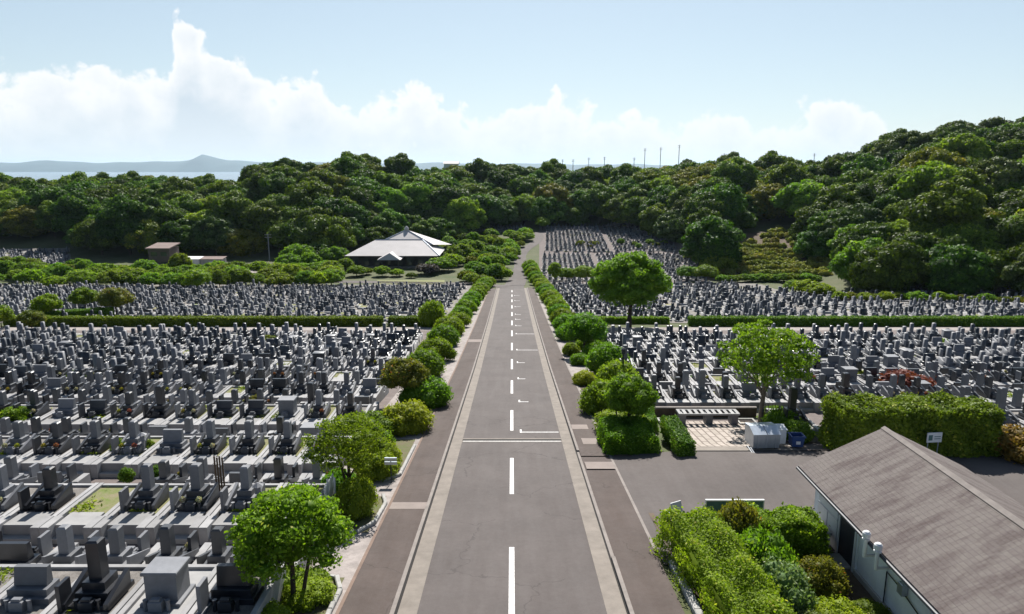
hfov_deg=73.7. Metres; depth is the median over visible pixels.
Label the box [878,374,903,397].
grave
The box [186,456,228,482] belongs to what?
grave
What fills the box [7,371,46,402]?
grave
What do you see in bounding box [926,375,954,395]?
grave
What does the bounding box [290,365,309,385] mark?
grave
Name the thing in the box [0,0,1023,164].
sky
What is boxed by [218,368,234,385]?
grave
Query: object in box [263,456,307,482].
grave
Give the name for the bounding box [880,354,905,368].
grave
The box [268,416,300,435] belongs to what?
grave
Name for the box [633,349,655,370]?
grave
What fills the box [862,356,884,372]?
grave
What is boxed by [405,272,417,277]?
garden tree
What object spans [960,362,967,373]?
grave
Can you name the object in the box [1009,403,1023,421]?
grave
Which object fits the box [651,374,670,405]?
grave
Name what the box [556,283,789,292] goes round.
cemetery ground
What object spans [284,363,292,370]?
grave
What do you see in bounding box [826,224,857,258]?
woodland tree
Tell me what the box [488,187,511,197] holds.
woodland tree
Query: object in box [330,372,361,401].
grave
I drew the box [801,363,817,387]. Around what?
grave
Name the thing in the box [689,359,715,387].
grave
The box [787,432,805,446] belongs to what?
blue tub
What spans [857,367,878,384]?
grave
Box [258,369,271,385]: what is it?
grave
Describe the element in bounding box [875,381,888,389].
grave
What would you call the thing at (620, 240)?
garden tree
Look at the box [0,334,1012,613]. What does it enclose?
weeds
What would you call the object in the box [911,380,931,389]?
grave
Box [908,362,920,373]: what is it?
grave
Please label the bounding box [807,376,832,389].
grave
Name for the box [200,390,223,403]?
grave
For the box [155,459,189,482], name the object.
grave
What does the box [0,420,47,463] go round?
grave
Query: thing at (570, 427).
kerb
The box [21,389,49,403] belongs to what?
grave
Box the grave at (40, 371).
[18,364,46,381]
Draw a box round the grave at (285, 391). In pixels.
[275,388,304,403]
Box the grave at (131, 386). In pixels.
[120,382,152,403]
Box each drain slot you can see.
[395,290,496,613]
[527,290,628,613]
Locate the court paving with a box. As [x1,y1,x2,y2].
[683,421,789,445]
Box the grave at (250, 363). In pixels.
[246,359,257,369]
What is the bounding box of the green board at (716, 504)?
[704,499,764,514]
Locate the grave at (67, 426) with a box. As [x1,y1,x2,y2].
[61,416,88,435]
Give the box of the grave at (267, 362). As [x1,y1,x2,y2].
[264,357,276,370]
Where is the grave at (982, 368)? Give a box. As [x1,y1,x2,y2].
[969,362,985,373]
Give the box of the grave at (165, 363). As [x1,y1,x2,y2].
[163,359,175,369]
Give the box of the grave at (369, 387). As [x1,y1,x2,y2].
[354,378,383,402]
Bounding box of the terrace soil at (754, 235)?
[704,230,828,279]
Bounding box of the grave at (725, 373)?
[712,371,734,389]
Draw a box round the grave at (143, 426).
[114,417,147,435]
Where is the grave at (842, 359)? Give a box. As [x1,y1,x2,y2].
[835,356,845,373]
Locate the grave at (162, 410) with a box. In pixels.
[134,385,183,432]
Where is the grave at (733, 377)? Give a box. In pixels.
[729,360,751,384]
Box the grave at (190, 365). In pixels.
[183,359,192,368]
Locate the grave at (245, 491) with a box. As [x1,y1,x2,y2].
[198,465,283,544]
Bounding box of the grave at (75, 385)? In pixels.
[51,372,87,401]
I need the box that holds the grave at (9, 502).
[0,464,41,517]
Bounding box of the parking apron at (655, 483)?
[611,451,1023,564]
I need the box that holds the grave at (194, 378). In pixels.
[181,369,196,383]
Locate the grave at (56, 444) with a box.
[17,421,85,473]
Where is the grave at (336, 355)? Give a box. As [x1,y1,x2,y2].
[327,347,346,369]
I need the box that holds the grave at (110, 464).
[90,420,162,477]
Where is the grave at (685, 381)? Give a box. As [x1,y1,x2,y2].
[681,370,694,389]
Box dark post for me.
[621,348,625,363]
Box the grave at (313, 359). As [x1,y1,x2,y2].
[310,353,328,370]
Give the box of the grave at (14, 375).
[9,369,26,384]
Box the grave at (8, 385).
[0,371,20,395]
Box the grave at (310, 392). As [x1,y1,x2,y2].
[300,382,327,403]
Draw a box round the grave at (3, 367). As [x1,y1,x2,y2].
[0,364,7,377]
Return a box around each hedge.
[3,314,383,325]
[43,307,114,315]
[387,315,422,325]
[596,414,661,456]
[598,315,669,323]
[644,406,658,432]
[648,503,796,613]
[659,414,696,456]
[687,315,1023,326]
[816,390,1006,457]
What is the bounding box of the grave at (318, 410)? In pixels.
[296,389,340,431]
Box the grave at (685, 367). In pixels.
[676,361,691,373]
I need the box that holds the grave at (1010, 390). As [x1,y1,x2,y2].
[1007,389,1023,406]
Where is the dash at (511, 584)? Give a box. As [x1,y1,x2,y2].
[509,547,514,613]
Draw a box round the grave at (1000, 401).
[995,387,1023,426]
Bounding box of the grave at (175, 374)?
[162,359,189,384]
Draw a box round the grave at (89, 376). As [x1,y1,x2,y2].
[86,370,103,384]
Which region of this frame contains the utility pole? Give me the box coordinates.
[265,234,270,259]
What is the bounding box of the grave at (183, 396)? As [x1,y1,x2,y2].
[175,388,202,403]
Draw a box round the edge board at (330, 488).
[324,473,336,514]
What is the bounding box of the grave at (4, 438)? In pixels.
[2,436,9,442]
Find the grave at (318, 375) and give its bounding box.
[316,371,330,384]
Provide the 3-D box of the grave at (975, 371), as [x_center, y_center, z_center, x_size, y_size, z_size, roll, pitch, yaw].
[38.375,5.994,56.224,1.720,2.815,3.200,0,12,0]
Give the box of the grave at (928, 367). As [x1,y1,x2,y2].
[921,362,931,373]
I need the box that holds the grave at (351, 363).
[344,347,364,370]
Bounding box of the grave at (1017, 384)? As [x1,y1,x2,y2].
[1007,379,1023,388]
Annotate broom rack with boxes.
[761,404,775,421]
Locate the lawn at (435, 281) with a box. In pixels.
[377,280,444,283]
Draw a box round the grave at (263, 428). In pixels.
[237,416,274,435]
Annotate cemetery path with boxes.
[1,330,430,567]
[608,330,1015,420]
[756,421,829,449]
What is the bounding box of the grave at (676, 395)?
[662,376,695,405]
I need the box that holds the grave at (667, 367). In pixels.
[661,361,670,373]
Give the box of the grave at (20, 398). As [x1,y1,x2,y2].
[7,393,24,403]
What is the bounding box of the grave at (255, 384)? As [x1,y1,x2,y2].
[238,379,267,400]
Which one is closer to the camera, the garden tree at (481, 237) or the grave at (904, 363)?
the grave at (904, 363)
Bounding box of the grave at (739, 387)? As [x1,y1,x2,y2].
[735,374,747,389]
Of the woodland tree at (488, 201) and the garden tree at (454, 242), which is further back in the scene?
the woodland tree at (488, 201)
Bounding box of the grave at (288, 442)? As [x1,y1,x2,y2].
[253,420,315,477]
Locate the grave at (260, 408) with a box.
[226,400,277,433]
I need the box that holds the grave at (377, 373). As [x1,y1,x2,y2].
[370,358,383,377]
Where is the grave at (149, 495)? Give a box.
[92,463,190,544]
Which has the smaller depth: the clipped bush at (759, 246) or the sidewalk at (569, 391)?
the sidewalk at (569, 391)
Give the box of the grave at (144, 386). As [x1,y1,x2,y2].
[124,370,154,401]
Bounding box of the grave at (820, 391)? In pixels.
[807,373,830,411]
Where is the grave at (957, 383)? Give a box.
[951,379,960,389]
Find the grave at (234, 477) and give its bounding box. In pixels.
[228,462,271,482]
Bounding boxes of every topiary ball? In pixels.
[117,467,135,482]
[145,436,154,449]
[153,464,158,477]
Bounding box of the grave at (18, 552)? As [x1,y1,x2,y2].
[0,530,57,563]
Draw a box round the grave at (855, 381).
[835,366,865,389]
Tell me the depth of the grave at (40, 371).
57.84 m
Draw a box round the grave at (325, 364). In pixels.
[316,357,326,369]
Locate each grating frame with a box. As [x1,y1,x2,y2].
[457,441,561,441]
[463,438,560,438]
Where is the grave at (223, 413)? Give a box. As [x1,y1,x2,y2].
[193,400,247,432]
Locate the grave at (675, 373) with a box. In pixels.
[667,362,695,386]
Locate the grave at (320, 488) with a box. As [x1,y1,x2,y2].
[283,483,330,525]
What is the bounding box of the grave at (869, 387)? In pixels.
[855,375,883,397]
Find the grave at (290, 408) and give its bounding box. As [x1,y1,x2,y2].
[259,396,309,432]
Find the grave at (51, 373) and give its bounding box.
[44,365,65,385]
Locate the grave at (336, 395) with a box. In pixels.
[326,389,346,404]
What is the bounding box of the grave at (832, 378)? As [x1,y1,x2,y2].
[815,368,840,386]
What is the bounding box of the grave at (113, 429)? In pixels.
[83,416,123,435]
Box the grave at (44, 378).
[25,376,46,383]
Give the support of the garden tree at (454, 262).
on the ground at (118, 256)
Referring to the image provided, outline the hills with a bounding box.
[0,154,673,171]
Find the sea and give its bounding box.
[3,172,239,180]
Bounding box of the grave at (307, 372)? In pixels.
[291,357,311,382]
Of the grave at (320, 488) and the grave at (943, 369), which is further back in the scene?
the grave at (943, 369)
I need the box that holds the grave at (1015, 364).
[1004,361,1019,373]
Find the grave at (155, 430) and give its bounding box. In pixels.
[148,425,184,435]
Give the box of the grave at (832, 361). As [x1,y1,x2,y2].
[826,355,838,369]
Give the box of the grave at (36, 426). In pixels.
[25,416,51,435]
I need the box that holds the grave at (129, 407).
[102,391,150,432]
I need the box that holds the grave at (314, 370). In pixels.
[309,358,334,382]
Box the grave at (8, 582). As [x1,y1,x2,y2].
[0,563,35,593]
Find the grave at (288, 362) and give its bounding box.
[270,360,291,368]
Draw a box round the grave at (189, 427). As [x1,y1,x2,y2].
[184,417,205,435]
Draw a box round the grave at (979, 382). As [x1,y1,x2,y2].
[969,373,984,387]
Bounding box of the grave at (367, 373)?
[350,358,372,383]
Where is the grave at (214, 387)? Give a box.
[198,372,229,402]
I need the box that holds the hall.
[345,226,451,268]
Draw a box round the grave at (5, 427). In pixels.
[0,417,28,435]
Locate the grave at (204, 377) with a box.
[201,370,215,383]
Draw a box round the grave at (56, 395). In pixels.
[44,388,73,403]
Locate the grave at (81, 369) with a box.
[66,358,90,382]
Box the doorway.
[835,515,856,571]
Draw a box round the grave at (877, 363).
[873,360,883,373]
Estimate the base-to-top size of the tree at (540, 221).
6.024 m
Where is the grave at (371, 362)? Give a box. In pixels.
[364,348,383,370]
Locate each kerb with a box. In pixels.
[389,287,496,613]
[527,287,578,451]
[577,452,613,556]
[611,556,634,613]
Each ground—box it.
[0,214,1023,613]
[0,248,70,261]
[1,285,471,322]
[539,222,703,282]
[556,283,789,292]
[571,285,1022,322]
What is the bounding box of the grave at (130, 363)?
[127,359,134,369]
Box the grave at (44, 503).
[0,466,98,544]
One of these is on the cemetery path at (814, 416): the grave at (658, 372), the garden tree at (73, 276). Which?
the grave at (658, 372)
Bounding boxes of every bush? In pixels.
[249,394,256,399]
[265,334,275,339]
[718,267,726,274]
[725,268,735,275]
[736,265,745,272]
[738,260,745,265]
[740,265,751,271]
[741,242,752,247]
[741,270,750,273]
[744,238,757,243]
[745,260,755,265]
[750,253,763,259]
[750,265,758,270]
[753,259,762,265]
[754,243,763,248]
[755,269,770,273]
[757,263,766,270]
[759,232,767,237]
[761,259,770,264]
[762,237,770,242]
[762,242,774,247]
[763,263,774,269]
[765,250,776,255]
[766,231,775,237]
[767,255,777,260]
[769,242,779,247]
[770,247,779,252]
[771,237,779,241]
[772,227,786,232]
[773,264,780,269]
[774,269,783,273]
[775,231,783,237]
[778,243,787,247]
[780,262,790,269]
[781,252,789,257]
[781,268,790,272]
[785,247,793,252]
[789,252,800,257]
[789,267,799,273]
[791,257,801,261]
[793,262,807,269]
[803,269,812,272]
[807,260,816,267]
[810,268,825,274]
[818,270,832,275]
[819,257,832,260]
[819,260,829,266]
[878,368,936,386]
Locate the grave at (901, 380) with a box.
[898,374,909,389]
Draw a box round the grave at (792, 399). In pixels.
[765,387,819,441]
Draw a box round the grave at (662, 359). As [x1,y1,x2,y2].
[651,347,674,372]
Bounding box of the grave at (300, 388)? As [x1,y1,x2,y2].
[289,371,311,402]
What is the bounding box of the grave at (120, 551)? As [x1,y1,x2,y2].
[107,525,160,563]
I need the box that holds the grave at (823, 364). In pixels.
[815,362,826,373]
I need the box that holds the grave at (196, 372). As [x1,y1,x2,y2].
[181,359,209,382]
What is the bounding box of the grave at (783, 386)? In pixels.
[777,375,786,389]
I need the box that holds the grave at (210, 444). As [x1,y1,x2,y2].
[172,419,239,476]
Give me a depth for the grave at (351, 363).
63.87 m
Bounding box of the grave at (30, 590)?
[0,563,86,613]
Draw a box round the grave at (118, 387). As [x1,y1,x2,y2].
[99,371,132,401]
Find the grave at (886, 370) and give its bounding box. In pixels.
[877,368,897,377]
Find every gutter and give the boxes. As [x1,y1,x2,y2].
[397,288,499,613]
[524,288,626,613]
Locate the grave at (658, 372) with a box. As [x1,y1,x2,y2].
[645,362,673,387]
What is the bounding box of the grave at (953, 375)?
[943,369,974,383]
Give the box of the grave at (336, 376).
[328,371,351,385]
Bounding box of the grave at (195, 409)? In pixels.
[160,389,215,429]
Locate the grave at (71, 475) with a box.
[37,462,90,482]
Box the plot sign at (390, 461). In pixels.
[384,457,396,482]
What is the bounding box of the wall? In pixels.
[654,406,756,416]
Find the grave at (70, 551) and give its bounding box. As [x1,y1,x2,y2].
[41,524,108,563]
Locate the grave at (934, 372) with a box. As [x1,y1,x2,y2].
[919,361,952,386]
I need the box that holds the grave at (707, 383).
[705,379,711,389]
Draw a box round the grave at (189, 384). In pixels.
[167,371,199,402]
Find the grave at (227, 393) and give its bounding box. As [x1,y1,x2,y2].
[214,385,249,400]
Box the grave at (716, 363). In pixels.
[707,350,732,372]
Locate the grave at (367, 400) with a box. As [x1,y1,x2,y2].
[354,393,378,411]
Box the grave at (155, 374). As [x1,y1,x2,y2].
[148,359,169,384]
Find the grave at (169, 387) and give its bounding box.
[149,370,177,402]
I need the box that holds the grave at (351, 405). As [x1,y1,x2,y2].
[330,391,371,422]
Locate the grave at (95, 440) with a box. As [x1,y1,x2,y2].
[49,420,124,477]
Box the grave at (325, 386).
[307,371,336,401]
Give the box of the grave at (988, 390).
[975,376,1011,405]
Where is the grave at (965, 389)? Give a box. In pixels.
[960,385,970,397]
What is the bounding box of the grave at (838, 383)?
[835,379,849,388]
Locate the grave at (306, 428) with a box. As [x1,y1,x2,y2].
[299,422,321,435]
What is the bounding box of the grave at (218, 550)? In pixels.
[196,526,242,563]
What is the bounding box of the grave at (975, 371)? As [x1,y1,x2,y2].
[965,362,1001,388]
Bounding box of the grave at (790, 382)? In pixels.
[771,367,803,386]
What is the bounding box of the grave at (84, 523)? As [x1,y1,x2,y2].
[39,483,137,543]
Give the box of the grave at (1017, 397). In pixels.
[1006,388,1023,408]
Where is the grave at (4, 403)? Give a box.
[0,390,25,411]
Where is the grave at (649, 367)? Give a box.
[644,362,652,373]
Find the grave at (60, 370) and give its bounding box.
[40,358,69,380]
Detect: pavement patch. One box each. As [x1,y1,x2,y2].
[389,502,426,508]
[468,339,480,341]
[571,425,587,428]
[581,438,597,443]
[585,462,614,468]
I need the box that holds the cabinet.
[776,424,787,443]
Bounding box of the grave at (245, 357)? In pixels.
[230,354,254,368]
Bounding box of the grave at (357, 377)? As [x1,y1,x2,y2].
[352,370,365,385]
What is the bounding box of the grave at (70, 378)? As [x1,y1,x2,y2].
[67,372,84,384]
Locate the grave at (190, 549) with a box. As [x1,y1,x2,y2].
[145,524,210,563]
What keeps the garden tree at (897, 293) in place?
on the cemetery ground at (695, 313)
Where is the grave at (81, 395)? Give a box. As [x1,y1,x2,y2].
[76,389,98,403]
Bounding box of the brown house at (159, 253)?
[145,243,180,264]
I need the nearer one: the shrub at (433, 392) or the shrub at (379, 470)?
the shrub at (379, 470)
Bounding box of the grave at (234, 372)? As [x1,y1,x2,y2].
[227,359,250,383]
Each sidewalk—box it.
[339,289,495,613]
[528,288,608,455]
[581,457,656,556]
[616,557,684,613]
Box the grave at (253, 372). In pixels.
[246,357,270,380]
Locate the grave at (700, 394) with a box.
[686,369,720,405]
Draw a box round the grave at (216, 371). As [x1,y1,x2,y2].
[209,359,229,382]
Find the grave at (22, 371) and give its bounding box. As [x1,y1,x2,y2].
[2,366,33,381]
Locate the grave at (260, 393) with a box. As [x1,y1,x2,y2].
[256,388,277,403]
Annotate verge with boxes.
[312,292,487,613]
[537,293,656,435]
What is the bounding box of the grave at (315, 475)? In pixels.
[301,454,333,482]
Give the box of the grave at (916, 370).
[906,368,918,373]
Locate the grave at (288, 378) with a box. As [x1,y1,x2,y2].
[286,376,290,385]
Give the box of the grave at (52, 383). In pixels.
[38,378,61,402]
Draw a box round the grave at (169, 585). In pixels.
[118,557,217,613]
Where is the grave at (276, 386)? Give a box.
[264,378,290,403]
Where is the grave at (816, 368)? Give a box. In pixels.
[811,355,820,372]
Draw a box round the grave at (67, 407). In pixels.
[28,398,89,432]
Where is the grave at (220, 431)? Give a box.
[215,421,244,435]
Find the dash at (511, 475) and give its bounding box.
[510,458,513,493]
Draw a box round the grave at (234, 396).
[231,389,248,403]
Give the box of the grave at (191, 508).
[145,456,234,544]
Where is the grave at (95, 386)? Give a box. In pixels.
[74,372,110,402]
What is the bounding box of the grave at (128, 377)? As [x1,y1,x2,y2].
[125,372,140,383]
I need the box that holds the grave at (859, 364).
[856,360,861,370]
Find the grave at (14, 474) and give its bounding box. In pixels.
[3,455,39,482]
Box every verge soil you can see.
[281,577,344,613]
[316,496,382,532]
[354,439,415,479]
[579,385,631,455]
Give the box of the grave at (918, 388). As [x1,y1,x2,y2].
[902,376,928,395]
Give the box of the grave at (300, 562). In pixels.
[261,549,306,567]
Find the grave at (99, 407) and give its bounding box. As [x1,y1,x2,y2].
[71,399,120,432]
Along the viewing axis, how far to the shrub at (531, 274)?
180.52 m
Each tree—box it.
[0,198,18,209]
[0,205,50,237]
[0,207,14,237]
[0,256,11,260]
[0,260,14,274]
[0,274,7,280]
[0,304,14,327]
[4,269,21,280]
[7,261,41,273]
[10,255,26,264]
[12,268,45,283]
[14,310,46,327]
[17,186,68,207]
[25,258,42,262]
[29,293,62,312]
[33,200,58,236]
[36,261,50,265]
[39,266,54,273]
[39,269,51,280]
[39,275,68,286]
[47,190,99,234]
[52,264,73,275]
[54,263,75,268]
[62,224,89,248]
[62,269,92,283]
[66,258,92,266]
[67,286,99,306]
[68,218,123,254]
[75,260,91,269]
[76,272,97,283]
[80,266,104,272]
[82,188,112,203]
[83,207,100,220]
[86,197,111,216]
[87,272,101,284]
[94,193,150,254]
[94,263,119,271]
[95,269,126,284]
[95,287,137,314]
[118,270,146,285]
[119,267,147,271]
[123,219,170,254]
[128,259,158,269]
[138,197,164,220]
[138,272,160,284]
[144,203,188,223]
[148,266,171,272]
[153,273,166,284]
[155,218,208,253]
[159,263,173,266]
[159,272,183,284]
[161,267,183,273]
[168,193,203,213]
[168,253,192,266]
[172,264,196,272]
[174,272,185,284]
[181,209,214,248]
[181,268,211,287]
[191,215,236,255]
[196,179,237,198]
[196,195,216,209]
[197,266,209,269]
[201,262,217,266]
[202,269,212,284]
[205,191,227,197]
[208,263,228,270]
[209,189,252,228]
[210,269,230,287]
[213,260,225,263]
[215,228,267,256]
[223,265,248,271]
[224,261,247,266]
[224,482,356,594]
[227,267,244,283]
[236,199,283,245]
[237,165,268,181]
[238,269,252,282]
[244,273,264,282]
[245,261,269,270]
[252,171,295,202]
[254,193,291,209]
[256,219,289,250]
[256,267,278,278]
[264,272,295,284]
[266,263,286,269]
[267,205,300,221]
[274,252,300,263]
[276,219,311,247]
[278,243,316,256]
[280,263,304,276]
[284,180,333,205]
[289,202,312,209]
[290,206,352,233]
[291,214,357,247]
[294,270,312,284]
[298,252,321,263]
[299,265,314,270]
[299,410,392,480]
[305,262,321,270]
[305,271,329,284]
[308,196,357,222]
[310,243,330,257]
[316,265,344,272]
[319,246,349,260]
[321,268,346,284]
[322,260,343,267]
[338,186,375,208]
[338,258,353,270]
[341,196,359,205]
[342,203,370,228]
[346,222,366,247]
[346,265,366,275]
[359,226,397,246]
[364,207,378,229]
[364,267,372,273]
[367,211,402,232]
[370,200,392,213]
[373,265,390,275]
[377,356,430,391]
[379,187,407,211]
[380,208,409,230]
[389,268,403,275]
[392,181,413,192]
[396,196,424,217]
[399,181,437,209]
[404,214,424,227]
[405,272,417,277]
[409,220,437,238]
[415,263,439,274]
[422,185,470,208]
[423,207,443,220]
[425,257,451,270]
[426,173,452,187]
[427,217,456,239]
[432,183,439,189]
[440,196,487,230]
[440,236,454,240]
[441,253,460,263]
[445,258,457,269]
[446,239,458,245]
[446,243,475,256]
[450,228,462,238]
[453,254,465,262]
[456,233,466,239]
[456,270,474,279]
[459,183,487,194]
[459,239,473,243]
[462,273,478,283]
[463,261,478,268]
[464,256,478,262]
[465,240,485,251]
[466,231,478,240]
[470,213,491,230]
[470,263,487,268]
[471,193,507,221]
[473,266,487,274]
[477,252,491,259]
[477,256,491,264]
[478,235,486,240]
[482,228,498,234]
[485,262,502,279]
[486,236,493,241]
[486,245,499,253]
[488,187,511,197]
[488,253,506,263]
[490,199,517,226]
[492,237,506,245]
[494,267,513,280]
[499,194,513,200]
[499,242,520,247]
[499,247,517,254]
[499,259,509,264]
[503,230,514,236]
[506,175,544,193]
[506,252,517,260]
[507,208,521,224]
[508,193,535,223]
[509,231,523,238]
[511,245,520,256]
[512,166,534,175]
[515,235,526,240]
[516,240,525,245]
[517,227,532,231]
[519,232,534,238]
[524,195,568,223]
[532,182,574,207]
[534,217,550,229]
[537,158,567,172]
[547,262,561,281]
[555,180,575,190]
[558,267,575,279]
[558,311,608,347]
[565,205,589,226]
[568,188,589,193]
[568,190,586,208]
[573,265,592,283]
[575,179,596,189]
[579,166,606,184]
[579,183,617,223]
[587,250,672,327]
[596,196,630,227]
[602,371,659,417]
[608,176,630,188]
[615,178,636,192]
[615,191,624,198]
[617,238,624,243]
[619,196,648,229]
[623,181,654,197]
[634,193,670,223]
[638,203,669,236]
[646,239,654,243]
[647,184,676,197]
[649,175,673,186]
[653,208,684,242]
[666,184,693,208]
[666,196,691,212]
[674,159,694,166]
[675,191,727,232]
[676,237,684,243]
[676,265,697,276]
[679,215,746,265]
[685,207,723,234]
[690,182,747,220]
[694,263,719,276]
[695,163,717,169]
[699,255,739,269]
[715,274,728,280]
[715,318,820,421]
[726,275,736,281]
[728,209,758,229]
[733,275,744,281]
[740,274,752,280]
[741,193,767,217]
[745,183,789,220]
[750,274,758,281]
[756,273,767,280]
[763,273,772,280]
[770,179,824,217]
[770,274,779,280]
[776,273,787,281]
[782,279,800,289]
[784,272,795,280]
[788,202,828,240]
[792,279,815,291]
[793,229,832,258]
[795,274,803,280]
[799,272,812,279]
[803,209,836,230]
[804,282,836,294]
[809,274,821,280]
[818,201,886,238]
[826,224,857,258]
[831,291,849,299]
[832,221,902,252]
[847,291,857,298]
[856,292,874,299]
[876,291,895,300]
[883,219,909,241]
[889,228,923,241]
[892,231,947,250]
[894,291,904,298]
[897,192,926,221]
[903,180,992,233]
[906,291,928,300]
[921,243,997,295]
[929,222,1007,251]
[931,291,950,300]
[946,294,957,300]
[959,247,1011,292]
[967,295,980,301]
[972,214,1023,249]
[977,293,995,301]
[985,188,1023,211]
[993,297,1005,302]
[999,206,1023,216]
[999,296,1013,301]
[1010,209,1023,215]
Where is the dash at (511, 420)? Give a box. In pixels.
[510,410,512,430]
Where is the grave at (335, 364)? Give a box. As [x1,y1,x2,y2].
[330,358,347,370]
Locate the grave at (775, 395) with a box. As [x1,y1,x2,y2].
[756,376,787,407]
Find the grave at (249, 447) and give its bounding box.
[213,420,277,476]
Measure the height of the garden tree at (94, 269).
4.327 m
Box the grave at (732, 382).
[709,374,738,387]
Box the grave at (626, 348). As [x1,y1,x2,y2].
[619,345,632,365]
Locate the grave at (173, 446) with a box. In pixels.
[131,429,200,477]
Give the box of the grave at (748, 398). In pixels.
[735,382,769,411]
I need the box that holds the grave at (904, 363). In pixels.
[898,351,924,371]
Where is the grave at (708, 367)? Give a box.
[689,362,712,373]
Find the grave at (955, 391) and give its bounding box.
[950,373,985,400]
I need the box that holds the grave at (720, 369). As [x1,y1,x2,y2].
[710,365,724,373]
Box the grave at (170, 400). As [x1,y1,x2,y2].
[148,389,177,403]
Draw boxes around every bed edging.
[325,574,342,613]
[345,493,386,534]
[376,444,415,481]
[669,551,702,613]
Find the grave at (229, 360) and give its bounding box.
[214,353,237,369]
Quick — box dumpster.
[745,422,781,452]
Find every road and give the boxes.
[262,279,511,287]
[417,285,606,613]
[505,232,543,284]
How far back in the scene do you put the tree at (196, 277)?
149.80 m
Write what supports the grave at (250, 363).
on the cemetery path at (386, 400)
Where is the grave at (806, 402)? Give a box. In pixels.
[783,378,819,411]
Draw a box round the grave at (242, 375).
[233,370,252,385]
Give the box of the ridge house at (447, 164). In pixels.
[443,161,459,168]
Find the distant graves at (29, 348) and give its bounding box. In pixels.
[0,222,1023,372]
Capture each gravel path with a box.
[0,327,469,329]
[554,327,1023,329]
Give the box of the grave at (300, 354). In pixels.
[289,346,309,368]
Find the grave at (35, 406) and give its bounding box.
[0,390,57,431]
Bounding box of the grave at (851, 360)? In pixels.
[845,345,864,370]
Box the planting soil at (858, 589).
[649,513,874,612]
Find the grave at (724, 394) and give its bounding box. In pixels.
[712,375,744,405]
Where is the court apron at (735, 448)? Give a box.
[696,446,797,449]
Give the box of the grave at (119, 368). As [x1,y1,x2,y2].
[104,365,127,381]
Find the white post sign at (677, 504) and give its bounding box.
[665,500,682,511]
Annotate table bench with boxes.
[676,409,739,423]
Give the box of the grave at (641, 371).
[634,368,645,380]
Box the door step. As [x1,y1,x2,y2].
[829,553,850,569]
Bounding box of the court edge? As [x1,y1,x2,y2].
[695,450,823,450]
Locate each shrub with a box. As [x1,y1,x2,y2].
[0,405,32,420]
[261,598,293,613]
[281,574,336,612]
[282,564,309,598]
[308,568,331,580]
[321,467,355,495]
[331,474,379,520]
[350,410,396,437]
[351,447,401,481]
[354,425,396,452]
[361,439,402,467]
[381,398,434,436]
[396,375,453,408]
[406,347,446,376]
[414,336,457,360]
[417,299,445,326]
[426,323,460,345]
[432,316,464,334]
[444,311,471,325]
[449,305,472,318]
[454,297,478,312]
[459,295,480,306]
[462,290,482,303]
[466,288,486,299]
[468,285,487,294]
[470,282,489,291]
[472,274,485,283]
[476,277,492,284]
[477,280,491,290]
[484,276,495,285]
[521,259,538,268]
[523,262,540,271]
[524,266,539,275]
[527,270,542,279]
[529,273,546,282]
[532,278,549,287]
[535,281,553,289]
[535,283,554,293]
[539,286,558,296]
[539,289,562,302]
[543,294,563,305]
[546,298,570,310]
[546,303,569,317]
[547,308,575,323]
[551,313,573,329]
[554,323,577,340]
[562,342,580,355]
[570,352,588,365]
[572,369,595,385]
[574,338,608,351]
[576,375,610,415]
[579,339,611,354]
[584,341,632,372]
[591,409,650,433]
[594,358,638,380]
[716,496,764,535]
[727,524,798,568]
[742,499,832,563]
[747,556,820,613]
[755,405,781,418]
[759,407,801,423]
[781,418,815,443]
[797,554,853,598]
[797,606,828,613]
[813,594,865,613]
[851,597,891,613]
[989,424,1023,464]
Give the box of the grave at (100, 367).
[85,357,113,382]
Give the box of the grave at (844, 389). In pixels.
[830,372,857,396]
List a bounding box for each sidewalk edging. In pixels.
[335,290,488,613]
[534,288,596,427]
[609,455,656,551]
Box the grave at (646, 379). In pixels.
[644,376,650,382]
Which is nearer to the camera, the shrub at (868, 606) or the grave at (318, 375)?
the shrub at (868, 606)
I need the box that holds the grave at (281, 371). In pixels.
[265,357,290,380]
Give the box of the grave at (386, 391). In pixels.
[376,378,388,397]
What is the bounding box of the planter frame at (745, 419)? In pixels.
[738,418,755,424]
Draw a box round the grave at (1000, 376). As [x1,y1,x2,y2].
[985,361,1013,387]
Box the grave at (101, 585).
[47,537,148,613]
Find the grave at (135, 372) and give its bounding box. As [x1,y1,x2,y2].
[128,358,150,381]
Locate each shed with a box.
[188,256,203,264]
[200,256,226,264]
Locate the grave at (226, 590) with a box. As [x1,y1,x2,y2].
[188,563,285,613]
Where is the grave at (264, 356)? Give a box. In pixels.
[253,353,277,367]
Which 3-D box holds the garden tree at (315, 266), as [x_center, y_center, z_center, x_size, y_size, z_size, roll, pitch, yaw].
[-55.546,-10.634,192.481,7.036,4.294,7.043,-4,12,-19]
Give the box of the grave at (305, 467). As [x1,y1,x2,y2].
[297,418,352,476]
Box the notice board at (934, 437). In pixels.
[926,432,942,452]
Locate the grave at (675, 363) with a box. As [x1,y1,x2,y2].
[671,349,695,372]
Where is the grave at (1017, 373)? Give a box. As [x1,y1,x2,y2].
[1006,367,1023,382]
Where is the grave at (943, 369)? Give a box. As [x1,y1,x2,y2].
[939,365,952,373]
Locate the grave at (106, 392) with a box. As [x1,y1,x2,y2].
[102,385,124,403]
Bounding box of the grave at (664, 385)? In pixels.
[658,381,672,389]
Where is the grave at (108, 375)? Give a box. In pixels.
[105,370,117,384]
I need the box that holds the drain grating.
[462,439,561,440]
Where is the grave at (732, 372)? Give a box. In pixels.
[729,358,738,373]
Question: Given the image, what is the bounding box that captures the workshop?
[796,426,1023,613]

